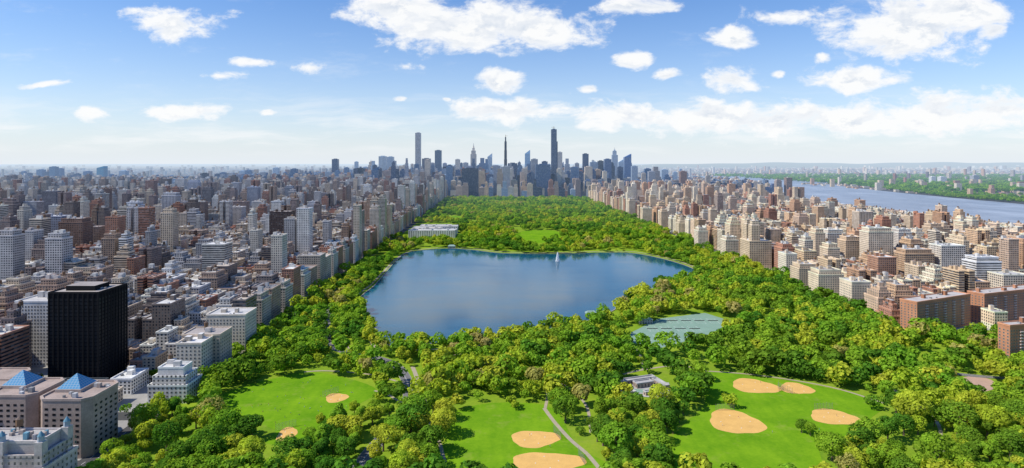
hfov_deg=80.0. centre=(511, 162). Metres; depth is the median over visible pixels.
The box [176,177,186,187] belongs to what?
apartment building
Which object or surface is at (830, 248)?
apartment building
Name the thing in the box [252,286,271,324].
apartment building
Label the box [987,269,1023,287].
apartment building
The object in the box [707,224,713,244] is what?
apartment building
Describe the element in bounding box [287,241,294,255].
apartment building
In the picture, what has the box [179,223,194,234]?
apartment building
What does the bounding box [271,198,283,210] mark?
apartment building
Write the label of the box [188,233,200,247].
apartment building
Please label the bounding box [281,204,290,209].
apartment building
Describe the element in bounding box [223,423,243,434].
deciduous tree
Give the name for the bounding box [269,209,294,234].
apartment building
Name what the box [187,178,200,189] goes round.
apartment building
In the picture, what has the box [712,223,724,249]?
apartment building
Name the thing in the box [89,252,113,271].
apartment building
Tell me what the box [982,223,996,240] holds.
apartment building
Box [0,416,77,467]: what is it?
apartment building
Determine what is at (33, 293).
apartment building
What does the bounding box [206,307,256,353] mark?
apartment building
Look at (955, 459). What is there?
deciduous tree
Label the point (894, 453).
deciduous tree
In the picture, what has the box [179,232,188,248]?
apartment building
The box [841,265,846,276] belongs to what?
apartment building
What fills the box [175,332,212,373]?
apartment building
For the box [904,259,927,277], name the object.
apartment building
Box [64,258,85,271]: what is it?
apartment building
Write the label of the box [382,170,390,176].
skyscraper
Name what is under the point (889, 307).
apartment building
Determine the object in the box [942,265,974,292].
apartment building
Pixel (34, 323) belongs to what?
window
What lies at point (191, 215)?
apartment building
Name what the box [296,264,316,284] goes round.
apartment building
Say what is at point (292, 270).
apartment building
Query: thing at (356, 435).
deciduous tree
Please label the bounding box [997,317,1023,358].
apartment building
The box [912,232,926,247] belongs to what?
apartment building
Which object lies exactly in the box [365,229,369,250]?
apartment building
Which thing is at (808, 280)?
window
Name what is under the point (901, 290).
apartment building
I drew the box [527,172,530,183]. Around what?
skyscraper
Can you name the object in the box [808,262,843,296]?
apartment building
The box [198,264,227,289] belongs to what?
apartment building
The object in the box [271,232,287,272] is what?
apartment building
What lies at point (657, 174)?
skyscraper
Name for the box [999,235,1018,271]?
apartment building
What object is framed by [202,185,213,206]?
apartment building
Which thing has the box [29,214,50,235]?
apartment building
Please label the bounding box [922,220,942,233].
apartment building
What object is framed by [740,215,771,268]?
apartment building
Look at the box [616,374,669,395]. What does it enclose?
building
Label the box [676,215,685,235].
apartment building
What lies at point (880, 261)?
apartment building
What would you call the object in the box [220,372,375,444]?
lawn
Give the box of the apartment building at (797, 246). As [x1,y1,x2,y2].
[792,244,804,252]
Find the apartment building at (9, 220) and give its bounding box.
[0,214,19,229]
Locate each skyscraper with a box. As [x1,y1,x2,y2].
[36,169,45,175]
[49,166,58,175]
[59,168,64,176]
[83,171,92,175]
[97,166,107,175]
[119,170,128,175]
[200,173,208,177]
[245,170,251,175]
[273,167,279,173]
[290,168,297,176]
[325,171,331,177]
[332,159,338,172]
[335,170,339,176]
[353,168,365,173]
[354,161,358,167]
[371,167,378,178]
[379,156,386,170]
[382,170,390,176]
[387,156,393,169]
[391,158,395,178]
[404,160,408,176]
[414,164,419,175]
[415,132,420,169]
[422,158,430,169]
[425,159,430,182]
[431,164,434,172]
[435,150,441,170]
[446,166,452,195]
[455,159,459,176]
[462,168,478,197]
[470,143,476,165]
[471,158,475,167]
[479,158,484,168]
[484,159,488,169]
[487,154,491,168]
[493,165,499,192]
[503,166,509,187]
[504,135,506,165]
[508,163,516,179]
[510,168,512,185]
[517,175,519,194]
[522,166,527,179]
[525,150,529,166]
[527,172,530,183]
[531,158,537,183]
[535,164,550,195]
[551,129,557,180]
[558,151,561,168]
[564,159,569,173]
[565,177,569,184]
[570,167,578,182]
[579,171,582,182]
[582,153,588,170]
[584,166,591,195]
[590,161,597,168]
[597,160,603,169]
[604,158,610,177]
[611,147,617,174]
[611,162,614,178]
[617,166,622,179]
[618,159,623,178]
[618,169,621,179]
[623,154,630,177]
[631,166,637,179]
[641,172,645,181]
[647,171,654,181]
[653,167,660,180]
[660,169,667,179]
[663,174,669,180]
[672,172,677,179]
[679,171,686,183]
[705,175,709,182]
[929,176,935,182]
[937,176,946,181]
[970,175,979,181]
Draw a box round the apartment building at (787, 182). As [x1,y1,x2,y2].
[784,177,791,195]
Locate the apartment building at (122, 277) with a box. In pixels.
[112,272,132,293]
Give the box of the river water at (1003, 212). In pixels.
[688,176,1023,223]
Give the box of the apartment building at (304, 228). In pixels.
[296,204,312,253]
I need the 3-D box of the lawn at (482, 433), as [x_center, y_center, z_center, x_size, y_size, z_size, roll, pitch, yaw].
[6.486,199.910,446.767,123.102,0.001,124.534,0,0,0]
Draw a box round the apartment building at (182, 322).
[172,310,192,335]
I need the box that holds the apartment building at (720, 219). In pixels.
[714,213,726,225]
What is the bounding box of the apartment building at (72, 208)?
[64,198,79,216]
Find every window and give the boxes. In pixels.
[0,407,116,453]
[34,323,47,364]
[50,307,125,379]
[53,452,75,467]
[233,326,254,351]
[808,280,838,293]
[901,305,969,327]
[972,300,1023,321]
[999,337,1022,358]
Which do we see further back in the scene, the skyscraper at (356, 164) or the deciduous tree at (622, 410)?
the skyscraper at (356, 164)
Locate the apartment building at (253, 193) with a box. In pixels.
[247,185,260,205]
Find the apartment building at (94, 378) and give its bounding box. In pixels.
[63,377,108,382]
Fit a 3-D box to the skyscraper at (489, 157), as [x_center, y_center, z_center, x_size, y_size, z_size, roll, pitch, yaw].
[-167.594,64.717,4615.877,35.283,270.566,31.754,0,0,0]
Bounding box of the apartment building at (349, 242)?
[344,237,353,265]
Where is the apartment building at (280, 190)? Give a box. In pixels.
[277,187,284,194]
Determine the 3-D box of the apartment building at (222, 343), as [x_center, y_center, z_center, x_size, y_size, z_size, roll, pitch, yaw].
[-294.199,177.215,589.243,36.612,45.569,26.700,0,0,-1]
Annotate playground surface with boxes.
[964,376,993,391]
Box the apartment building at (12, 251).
[0,224,24,279]
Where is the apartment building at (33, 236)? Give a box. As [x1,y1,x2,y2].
[25,225,43,260]
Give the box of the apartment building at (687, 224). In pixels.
[685,214,692,233]
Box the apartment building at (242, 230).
[231,226,246,234]
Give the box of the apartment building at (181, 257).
[171,250,190,267]
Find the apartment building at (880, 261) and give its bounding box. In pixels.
[867,251,896,274]
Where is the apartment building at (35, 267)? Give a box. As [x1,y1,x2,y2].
[25,262,44,274]
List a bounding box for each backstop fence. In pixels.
[275,421,295,430]
[814,403,831,409]
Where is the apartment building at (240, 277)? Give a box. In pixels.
[228,269,254,283]
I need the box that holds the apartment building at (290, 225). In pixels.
[284,214,296,251]
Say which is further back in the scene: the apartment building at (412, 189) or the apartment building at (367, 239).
the apartment building at (412, 189)
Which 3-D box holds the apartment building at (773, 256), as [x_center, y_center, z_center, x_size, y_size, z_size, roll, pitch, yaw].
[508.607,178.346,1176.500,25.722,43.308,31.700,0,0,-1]
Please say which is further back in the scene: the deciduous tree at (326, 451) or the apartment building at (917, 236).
the apartment building at (917, 236)
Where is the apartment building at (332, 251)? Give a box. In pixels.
[326,244,338,276]
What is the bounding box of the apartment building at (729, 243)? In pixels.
[720,232,738,252]
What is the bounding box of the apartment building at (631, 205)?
[627,196,635,213]
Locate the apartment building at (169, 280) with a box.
[153,276,179,288]
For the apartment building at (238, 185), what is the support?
on the ground at (120, 434)
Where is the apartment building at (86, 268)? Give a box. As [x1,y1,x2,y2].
[73,260,96,276]
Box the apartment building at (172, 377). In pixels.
[147,353,201,403]
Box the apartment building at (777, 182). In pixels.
[774,178,781,186]
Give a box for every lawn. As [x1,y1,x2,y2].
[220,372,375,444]
[434,402,604,467]
[514,230,560,242]
[668,372,883,467]
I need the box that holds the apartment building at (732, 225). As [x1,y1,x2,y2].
[725,215,740,253]
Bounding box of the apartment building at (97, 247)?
[90,244,100,251]
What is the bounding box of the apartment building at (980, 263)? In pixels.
[961,250,1001,280]
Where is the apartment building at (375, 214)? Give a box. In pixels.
[370,203,380,245]
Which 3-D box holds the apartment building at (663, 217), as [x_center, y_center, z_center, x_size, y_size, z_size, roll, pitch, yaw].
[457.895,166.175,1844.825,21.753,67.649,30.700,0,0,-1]
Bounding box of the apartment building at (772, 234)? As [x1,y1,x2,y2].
[765,225,780,241]
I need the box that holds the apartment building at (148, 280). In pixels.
[137,271,166,293]
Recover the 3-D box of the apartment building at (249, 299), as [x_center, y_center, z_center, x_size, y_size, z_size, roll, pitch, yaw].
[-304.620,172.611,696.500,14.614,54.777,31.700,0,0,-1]
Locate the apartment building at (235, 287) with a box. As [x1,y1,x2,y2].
[217,280,244,292]
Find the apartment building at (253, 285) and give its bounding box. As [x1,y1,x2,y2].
[240,277,265,292]
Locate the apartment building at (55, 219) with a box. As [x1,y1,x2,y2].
[48,213,66,232]
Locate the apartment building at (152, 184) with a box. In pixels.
[145,178,157,194]
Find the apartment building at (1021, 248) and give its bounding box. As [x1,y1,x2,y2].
[1010,233,1023,267]
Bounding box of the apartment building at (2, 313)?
[0,309,4,317]
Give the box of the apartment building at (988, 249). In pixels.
[977,241,996,255]
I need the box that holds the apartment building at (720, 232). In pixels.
[717,226,724,250]
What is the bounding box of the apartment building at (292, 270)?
[281,261,300,298]
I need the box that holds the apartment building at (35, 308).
[14,288,49,366]
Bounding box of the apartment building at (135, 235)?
[131,232,144,241]
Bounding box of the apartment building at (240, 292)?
[235,289,253,295]
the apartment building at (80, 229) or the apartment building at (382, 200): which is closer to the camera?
the apartment building at (80, 229)
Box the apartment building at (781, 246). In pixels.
[774,241,793,268]
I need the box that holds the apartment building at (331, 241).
[325,237,339,244]
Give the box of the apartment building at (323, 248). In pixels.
[317,244,330,252]
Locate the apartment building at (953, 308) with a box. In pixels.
[899,288,970,328]
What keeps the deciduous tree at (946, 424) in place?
on the park ground at (586, 441)
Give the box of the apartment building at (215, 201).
[212,193,218,208]
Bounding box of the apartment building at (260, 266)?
[252,257,270,274]
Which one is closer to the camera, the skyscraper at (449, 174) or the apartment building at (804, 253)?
the apartment building at (804, 253)
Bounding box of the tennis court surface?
[630,313,726,347]
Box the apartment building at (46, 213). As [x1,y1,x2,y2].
[35,210,50,217]
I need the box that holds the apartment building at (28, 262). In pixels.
[25,257,34,267]
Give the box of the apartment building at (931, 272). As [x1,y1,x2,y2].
[919,262,942,283]
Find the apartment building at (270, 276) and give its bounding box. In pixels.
[255,268,279,283]
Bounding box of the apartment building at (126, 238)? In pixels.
[118,229,133,250]
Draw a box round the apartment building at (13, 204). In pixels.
[4,195,20,215]
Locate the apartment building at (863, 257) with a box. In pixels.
[856,249,872,263]
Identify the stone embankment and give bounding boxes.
[360,248,692,345]
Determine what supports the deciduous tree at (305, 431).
on the park ground at (586, 441)
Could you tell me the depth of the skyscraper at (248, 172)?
4800.00 m
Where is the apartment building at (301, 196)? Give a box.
[297,192,304,203]
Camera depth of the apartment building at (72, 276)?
820.15 m
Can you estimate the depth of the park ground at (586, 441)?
557.50 m
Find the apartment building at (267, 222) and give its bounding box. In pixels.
[265,214,268,231]
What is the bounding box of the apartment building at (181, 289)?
[175,282,194,296]
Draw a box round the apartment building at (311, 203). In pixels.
[307,200,320,211]
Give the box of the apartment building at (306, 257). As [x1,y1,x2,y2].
[297,250,325,286]
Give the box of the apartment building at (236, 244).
[231,240,239,248]
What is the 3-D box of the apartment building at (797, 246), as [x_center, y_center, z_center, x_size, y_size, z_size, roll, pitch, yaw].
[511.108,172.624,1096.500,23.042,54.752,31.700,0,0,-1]
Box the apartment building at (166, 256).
[162,248,172,267]
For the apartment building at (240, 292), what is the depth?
746.24 m
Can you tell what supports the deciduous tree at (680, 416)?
on the park ground at (586, 441)
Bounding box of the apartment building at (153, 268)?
[142,264,161,274]
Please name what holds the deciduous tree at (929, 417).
on the park ground at (586, 441)
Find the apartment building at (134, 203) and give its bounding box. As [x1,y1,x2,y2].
[126,200,144,206]
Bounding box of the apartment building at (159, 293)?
[142,282,179,312]
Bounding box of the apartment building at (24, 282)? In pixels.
[1,270,35,296]
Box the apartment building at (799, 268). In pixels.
[790,257,815,287]
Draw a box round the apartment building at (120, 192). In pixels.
[118,188,130,209]
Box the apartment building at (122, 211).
[117,203,130,229]
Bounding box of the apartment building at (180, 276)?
[166,269,185,282]
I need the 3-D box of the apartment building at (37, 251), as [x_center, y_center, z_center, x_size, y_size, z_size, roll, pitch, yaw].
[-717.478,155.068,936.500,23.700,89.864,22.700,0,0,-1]
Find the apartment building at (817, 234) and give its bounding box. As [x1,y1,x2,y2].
[808,224,824,255]
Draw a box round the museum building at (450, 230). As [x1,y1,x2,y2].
[408,224,457,237]
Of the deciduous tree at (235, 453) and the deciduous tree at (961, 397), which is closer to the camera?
the deciduous tree at (235, 453)
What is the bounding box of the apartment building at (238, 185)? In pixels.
[231,181,241,195]
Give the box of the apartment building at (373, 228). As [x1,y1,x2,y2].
[366,224,376,246]
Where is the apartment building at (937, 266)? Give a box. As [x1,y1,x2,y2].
[923,262,941,269]
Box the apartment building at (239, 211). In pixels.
[233,204,245,224]
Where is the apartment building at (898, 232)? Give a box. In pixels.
[892,225,912,246]
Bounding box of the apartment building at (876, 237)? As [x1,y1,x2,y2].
[859,223,893,256]
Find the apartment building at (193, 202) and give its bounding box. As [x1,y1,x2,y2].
[186,197,199,211]
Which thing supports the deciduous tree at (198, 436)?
on the park ground at (586, 441)
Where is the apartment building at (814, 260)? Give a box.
[807,256,817,266]
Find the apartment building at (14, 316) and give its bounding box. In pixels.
[0,300,31,369]
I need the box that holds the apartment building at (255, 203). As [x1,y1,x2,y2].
[252,200,264,208]
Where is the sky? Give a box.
[0,0,1023,163]
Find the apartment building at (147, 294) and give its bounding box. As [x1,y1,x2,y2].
[141,285,158,303]
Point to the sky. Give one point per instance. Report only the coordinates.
(82, 81)
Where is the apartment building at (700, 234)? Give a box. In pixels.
[694,225,707,247]
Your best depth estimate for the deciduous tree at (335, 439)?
416.84 m
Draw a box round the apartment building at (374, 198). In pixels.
[370,195,378,207]
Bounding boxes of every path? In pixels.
[304,370,396,380]
[359,252,479,349]
[375,390,446,461]
[409,247,694,266]
[411,366,426,402]
[538,380,548,407]
[542,408,600,467]
[562,383,590,432]
[623,365,689,374]
[705,370,881,402]
[918,408,942,434]
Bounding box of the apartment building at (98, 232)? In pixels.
[93,224,104,244]
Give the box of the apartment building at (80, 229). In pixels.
[58,214,92,246]
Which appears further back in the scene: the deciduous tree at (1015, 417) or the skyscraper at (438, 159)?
the skyscraper at (438, 159)
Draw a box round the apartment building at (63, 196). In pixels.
[57,190,71,204]
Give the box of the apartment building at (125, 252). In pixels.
[113,244,136,271]
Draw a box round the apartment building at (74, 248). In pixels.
[73,243,77,255]
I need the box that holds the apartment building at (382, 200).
[378,193,386,238]
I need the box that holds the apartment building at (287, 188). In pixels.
[284,184,293,195]
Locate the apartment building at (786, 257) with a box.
[778,247,796,270]
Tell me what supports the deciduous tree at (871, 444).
on the park ground at (586, 441)
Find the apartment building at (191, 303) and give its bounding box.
[180,289,199,315]
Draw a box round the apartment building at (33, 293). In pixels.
[24,290,36,296]
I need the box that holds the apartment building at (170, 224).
[160,205,178,251]
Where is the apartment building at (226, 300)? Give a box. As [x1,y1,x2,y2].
[216,288,237,308]
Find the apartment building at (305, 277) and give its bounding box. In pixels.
[297,263,310,298]
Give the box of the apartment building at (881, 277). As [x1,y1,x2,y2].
[871,272,892,285]
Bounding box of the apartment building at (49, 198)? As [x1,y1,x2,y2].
[42,188,60,212]
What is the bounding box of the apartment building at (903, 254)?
[894,243,934,275]
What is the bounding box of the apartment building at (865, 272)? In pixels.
[846,264,876,280]
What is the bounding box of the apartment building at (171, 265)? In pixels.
[161,257,183,274]
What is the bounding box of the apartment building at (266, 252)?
[261,241,270,260]
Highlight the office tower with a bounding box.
[48,277,127,379]
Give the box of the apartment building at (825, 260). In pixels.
[817,255,840,268]
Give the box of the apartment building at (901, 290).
[886,280,915,308]
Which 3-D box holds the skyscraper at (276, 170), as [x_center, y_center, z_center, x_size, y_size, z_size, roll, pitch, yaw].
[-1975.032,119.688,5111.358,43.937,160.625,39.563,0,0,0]
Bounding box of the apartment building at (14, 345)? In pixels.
[0,324,29,366]
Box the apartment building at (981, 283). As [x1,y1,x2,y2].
[975,276,989,288]
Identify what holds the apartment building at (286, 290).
on the ground at (120, 434)
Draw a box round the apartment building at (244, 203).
[233,199,249,215]
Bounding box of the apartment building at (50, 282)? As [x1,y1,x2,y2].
[32,271,70,293]
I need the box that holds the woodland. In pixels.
[41,173,1023,467]
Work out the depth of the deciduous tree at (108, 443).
409.63 m
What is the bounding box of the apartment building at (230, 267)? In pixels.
[211,258,237,283]
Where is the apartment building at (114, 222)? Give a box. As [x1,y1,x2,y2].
[105,212,125,233]
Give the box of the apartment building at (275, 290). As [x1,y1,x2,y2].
[264,282,280,320]
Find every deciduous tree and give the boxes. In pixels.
[99,437,125,454]
[100,448,129,467]
[112,443,140,462]
[115,454,141,464]
[118,433,132,443]
[127,402,161,431]
[127,416,148,428]
[130,419,160,439]
[130,458,149,467]
[135,452,152,462]
[137,438,153,452]
[150,391,168,407]
[151,420,185,450]
[154,458,163,467]
[155,448,166,462]
[155,460,176,467]
[157,413,167,423]
[159,401,171,414]
[164,438,194,462]
[164,457,191,467]
[166,396,183,411]
[168,398,179,416]
[171,412,192,433]
[173,405,187,415]
[180,454,206,467]
[184,409,200,428]
[187,407,196,412]
[187,428,224,462]
[189,396,226,418]
[193,435,228,461]
[198,393,223,410]
[198,401,225,421]
[198,407,222,426]
[199,455,222,467]
[200,423,225,435]
[208,407,242,428]
[208,454,227,467]
[217,448,254,466]
[220,431,239,452]
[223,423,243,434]
[223,433,243,447]
[224,416,243,430]
[235,426,249,437]
[237,414,263,434]
[237,435,266,458]
[242,451,265,467]
[262,453,288,467]
[271,433,302,456]
[282,448,291,456]
[284,448,307,467]
[296,435,313,451]
[299,448,315,467]
[302,426,317,436]
[309,432,330,446]
[311,455,327,467]
[312,436,328,460]
[314,423,330,441]
[314,455,335,467]
[316,412,325,423]
[319,449,332,456]
[326,414,348,430]
[326,422,340,435]
[327,434,340,453]
[329,402,347,422]
[331,428,345,437]
[335,436,357,459]
[341,415,363,431]
[347,425,362,435]
[347,432,362,450]
[349,400,359,412]
[354,405,367,426]
[362,405,384,426]
[365,403,382,422]
[365,458,383,467]
[367,399,379,405]
[367,439,382,457]
[370,423,396,451]
[374,455,386,464]
[383,402,394,415]
[384,414,411,434]
[388,429,406,444]
[389,413,406,427]
[389,448,418,467]
[393,426,407,441]
[395,393,431,414]
[395,402,430,433]
[397,438,418,451]
[398,432,417,443]
[401,446,427,467]
[408,411,430,431]
[415,441,433,456]
[415,443,439,456]
[417,424,446,445]
[420,428,443,443]
[422,389,442,413]
[430,407,456,430]
[433,397,454,412]
[546,387,569,404]
[552,394,577,422]
[575,426,585,433]
[585,416,592,423]
[589,412,615,445]
[593,397,611,415]
[597,420,634,452]
[601,447,610,460]
[607,408,626,422]
[609,446,632,464]
[610,398,617,407]
[611,407,626,426]
[615,391,647,417]
[622,457,643,467]
[623,419,638,427]
[626,411,637,420]
[628,424,648,441]
[632,436,655,454]
[634,414,651,425]
[635,428,652,438]
[639,409,661,422]
[640,442,676,466]
[642,430,675,456]
[644,460,665,467]
[645,399,659,410]
[646,419,666,434]
[648,383,673,404]
[648,397,673,410]
[652,407,679,432]
[658,462,673,467]
[662,396,677,409]
[675,412,683,422]
[676,400,689,414]
[795,418,808,432]
[804,421,817,435]
[814,430,847,461]
[833,452,860,467]
[836,441,855,452]
[842,446,869,464]
[845,427,866,446]
[846,422,881,449]
[852,416,883,444]
[859,460,868,467]
[860,443,869,452]
[863,443,882,463]
[864,447,885,467]
[870,442,904,466]
[875,415,900,439]
[875,436,888,444]
[879,389,904,412]
[883,450,911,467]
[886,438,906,453]
[888,454,919,467]
[891,388,934,418]
[892,413,915,435]
[908,414,927,434]
[910,409,934,423]
[910,453,936,467]
[912,431,966,466]
[923,433,945,452]
[928,457,957,467]
[930,407,943,426]
[934,399,979,427]
[938,396,952,406]
[940,420,952,430]
[949,453,979,467]
[951,394,972,424]
[951,434,969,443]
[952,443,979,462]
[953,423,963,432]
[956,425,984,442]
[959,389,988,404]
[960,412,978,427]
[963,439,984,454]
[973,403,994,407]
[973,404,994,417]
[978,416,995,438]
[978,439,1003,461]
[979,392,1005,408]
[980,405,1016,431]
[982,391,1007,408]
[990,459,1007,467]
[992,428,1023,455]
[997,398,1023,422]
[1006,410,1023,425]
[1007,424,1023,431]
[1008,451,1023,460]
[1010,455,1023,467]
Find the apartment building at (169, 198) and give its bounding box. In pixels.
[161,190,180,211]
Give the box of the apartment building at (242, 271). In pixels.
[237,267,251,272]
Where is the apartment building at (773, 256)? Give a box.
[772,244,775,266]
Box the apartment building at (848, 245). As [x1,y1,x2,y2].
[837,233,858,259]
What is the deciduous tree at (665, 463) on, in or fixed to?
on the park ground at (586, 441)
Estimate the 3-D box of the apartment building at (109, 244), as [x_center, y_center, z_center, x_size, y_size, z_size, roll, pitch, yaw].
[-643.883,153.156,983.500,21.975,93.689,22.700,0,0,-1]
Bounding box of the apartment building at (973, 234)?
[965,225,989,243]
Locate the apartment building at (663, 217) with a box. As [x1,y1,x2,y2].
[659,207,667,227]
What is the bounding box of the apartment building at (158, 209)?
[153,204,161,220]
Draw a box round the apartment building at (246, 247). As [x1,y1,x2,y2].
[238,242,249,259]
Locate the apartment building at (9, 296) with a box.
[0,286,25,316]
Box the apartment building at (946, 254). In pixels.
[929,241,965,268]
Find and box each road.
[324,289,335,344]
[329,344,412,467]
[769,306,1004,378]
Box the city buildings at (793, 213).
[0,164,1023,402]
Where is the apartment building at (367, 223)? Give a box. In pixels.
[365,217,369,226]
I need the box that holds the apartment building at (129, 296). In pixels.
[128,289,132,300]
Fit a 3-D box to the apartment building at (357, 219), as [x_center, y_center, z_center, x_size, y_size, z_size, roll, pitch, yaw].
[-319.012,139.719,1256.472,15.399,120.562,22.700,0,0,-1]
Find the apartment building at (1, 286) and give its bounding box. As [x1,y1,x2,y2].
[0,280,18,290]
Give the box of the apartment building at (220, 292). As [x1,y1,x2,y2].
[204,288,226,302]
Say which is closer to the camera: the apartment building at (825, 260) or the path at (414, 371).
the path at (414, 371)
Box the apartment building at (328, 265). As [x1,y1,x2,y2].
[326,254,330,278]
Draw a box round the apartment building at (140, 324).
[128,307,151,341]
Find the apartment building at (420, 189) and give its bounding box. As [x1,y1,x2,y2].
[418,184,424,213]
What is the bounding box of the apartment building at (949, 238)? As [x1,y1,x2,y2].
[946,229,958,242]
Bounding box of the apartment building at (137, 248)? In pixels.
[134,244,144,252]
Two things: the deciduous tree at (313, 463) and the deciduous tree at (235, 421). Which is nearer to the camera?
the deciduous tree at (313, 463)
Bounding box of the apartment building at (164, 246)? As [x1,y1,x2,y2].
[157,241,168,250]
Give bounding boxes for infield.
[276,427,297,439]
[326,393,348,402]
[511,431,560,447]
[513,452,586,467]
[710,409,766,432]
[733,378,780,392]
[780,382,814,393]
[811,408,860,423]
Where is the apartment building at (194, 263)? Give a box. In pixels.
[183,255,201,271]
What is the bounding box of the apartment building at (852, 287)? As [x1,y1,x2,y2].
[839,273,870,299]
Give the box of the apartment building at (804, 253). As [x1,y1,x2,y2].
[795,247,816,260]
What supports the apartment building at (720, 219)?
on the ground at (120, 434)
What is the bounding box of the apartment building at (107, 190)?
[98,186,111,208]
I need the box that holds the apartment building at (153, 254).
[138,242,161,269]
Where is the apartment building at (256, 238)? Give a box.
[250,225,262,255]
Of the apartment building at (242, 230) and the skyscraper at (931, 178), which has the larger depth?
the skyscraper at (931, 178)
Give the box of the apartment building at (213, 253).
[202,238,232,271]
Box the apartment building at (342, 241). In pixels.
[338,237,348,270]
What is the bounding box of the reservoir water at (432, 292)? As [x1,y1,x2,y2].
[362,249,692,344]
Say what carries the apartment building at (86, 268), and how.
on the ground at (120, 434)
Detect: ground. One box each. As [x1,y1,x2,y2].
[0,164,1023,466]
[106,199,1023,467]
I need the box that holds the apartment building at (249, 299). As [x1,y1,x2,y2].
[233,289,256,327]
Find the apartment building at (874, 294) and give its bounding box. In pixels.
[864,278,894,311]
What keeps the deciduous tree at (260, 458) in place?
on the park ground at (586, 441)
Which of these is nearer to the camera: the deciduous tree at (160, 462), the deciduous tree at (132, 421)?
the deciduous tree at (160, 462)
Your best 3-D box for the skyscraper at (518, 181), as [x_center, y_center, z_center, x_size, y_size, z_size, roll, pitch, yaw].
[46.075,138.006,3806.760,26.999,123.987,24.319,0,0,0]
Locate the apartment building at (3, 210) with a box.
[0,202,8,220]
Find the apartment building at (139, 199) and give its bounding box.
[131,197,144,203]
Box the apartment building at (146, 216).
[138,203,154,238]
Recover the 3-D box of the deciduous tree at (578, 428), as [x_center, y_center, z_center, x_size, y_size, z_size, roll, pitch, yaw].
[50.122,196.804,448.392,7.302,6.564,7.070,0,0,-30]
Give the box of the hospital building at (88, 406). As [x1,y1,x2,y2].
[0,367,118,458]
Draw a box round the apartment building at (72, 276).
[60,269,86,283]
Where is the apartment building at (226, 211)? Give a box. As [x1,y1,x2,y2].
[219,198,232,226]
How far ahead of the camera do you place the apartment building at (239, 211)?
1580.77 m
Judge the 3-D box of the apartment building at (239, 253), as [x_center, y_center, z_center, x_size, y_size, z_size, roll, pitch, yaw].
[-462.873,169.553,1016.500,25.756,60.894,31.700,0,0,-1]
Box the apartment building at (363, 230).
[351,210,364,256]
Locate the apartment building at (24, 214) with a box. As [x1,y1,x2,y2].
[17,204,31,228]
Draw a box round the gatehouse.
[637,317,652,323]
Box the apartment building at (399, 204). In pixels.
[395,196,402,213]
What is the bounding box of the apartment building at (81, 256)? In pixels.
[75,253,93,263]
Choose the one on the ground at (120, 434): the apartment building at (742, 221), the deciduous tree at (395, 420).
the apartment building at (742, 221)
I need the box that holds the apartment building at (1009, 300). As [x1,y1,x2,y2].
[967,284,1023,322]
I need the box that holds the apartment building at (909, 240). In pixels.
[899,234,923,246]
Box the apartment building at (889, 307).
[875,295,899,323]
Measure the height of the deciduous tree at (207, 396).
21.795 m
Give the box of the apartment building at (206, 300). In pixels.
[194,290,217,306]
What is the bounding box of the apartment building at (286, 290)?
[275,274,292,311]
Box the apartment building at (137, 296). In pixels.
[132,289,143,299]
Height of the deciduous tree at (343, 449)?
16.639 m
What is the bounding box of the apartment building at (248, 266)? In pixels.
[237,260,253,272]
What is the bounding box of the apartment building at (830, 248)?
[819,238,839,258]
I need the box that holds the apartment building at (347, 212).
[344,206,352,220]
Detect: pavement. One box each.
[31,228,991,460]
[621,382,669,396]
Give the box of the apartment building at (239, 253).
[233,246,245,257]
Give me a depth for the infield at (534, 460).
409.46 m
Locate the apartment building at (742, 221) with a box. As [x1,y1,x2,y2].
[741,216,757,237]
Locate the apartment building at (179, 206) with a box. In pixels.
[173,201,184,212]
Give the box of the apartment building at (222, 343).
[181,321,231,365]
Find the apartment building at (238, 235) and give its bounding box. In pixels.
[225,229,242,239]
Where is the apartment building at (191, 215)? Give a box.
[187,208,200,227]
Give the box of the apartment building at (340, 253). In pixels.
[333,242,342,272]
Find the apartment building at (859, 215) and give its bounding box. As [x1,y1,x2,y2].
[852,208,872,229]
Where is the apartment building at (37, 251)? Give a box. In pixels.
[31,236,47,260]
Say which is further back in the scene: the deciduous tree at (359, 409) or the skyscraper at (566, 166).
the skyscraper at (566, 166)
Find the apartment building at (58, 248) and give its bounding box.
[44,229,72,274]
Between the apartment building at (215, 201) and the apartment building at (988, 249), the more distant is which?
the apartment building at (215, 201)
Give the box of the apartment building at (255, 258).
[247,249,260,263]
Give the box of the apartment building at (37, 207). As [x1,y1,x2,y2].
[23,199,43,217]
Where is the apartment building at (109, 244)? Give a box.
[101,228,120,263]
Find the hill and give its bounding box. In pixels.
[632,162,1023,167]
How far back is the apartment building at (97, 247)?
1050.37 m
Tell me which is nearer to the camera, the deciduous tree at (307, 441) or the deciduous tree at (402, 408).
the deciduous tree at (307, 441)
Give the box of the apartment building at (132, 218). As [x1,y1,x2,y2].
[127,204,138,234]
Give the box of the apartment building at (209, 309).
[199,302,217,324]
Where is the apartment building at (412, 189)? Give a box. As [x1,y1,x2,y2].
[409,179,414,204]
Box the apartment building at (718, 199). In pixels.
[714,190,722,213]
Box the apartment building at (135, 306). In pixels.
[128,296,143,316]
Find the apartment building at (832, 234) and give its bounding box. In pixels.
[822,227,842,242]
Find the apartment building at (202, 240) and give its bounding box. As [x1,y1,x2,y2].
[196,236,212,254]
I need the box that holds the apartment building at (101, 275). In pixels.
[87,268,110,282]
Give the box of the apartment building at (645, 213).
[640,205,651,221]
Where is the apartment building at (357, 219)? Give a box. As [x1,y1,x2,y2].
[353,201,361,259]
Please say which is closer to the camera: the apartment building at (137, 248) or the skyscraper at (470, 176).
the apartment building at (137, 248)
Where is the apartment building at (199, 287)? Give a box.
[181,280,210,293]
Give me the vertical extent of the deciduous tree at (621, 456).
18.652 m
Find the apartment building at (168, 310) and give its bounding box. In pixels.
[151,292,184,336]
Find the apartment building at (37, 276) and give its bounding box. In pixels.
[31,271,55,284]

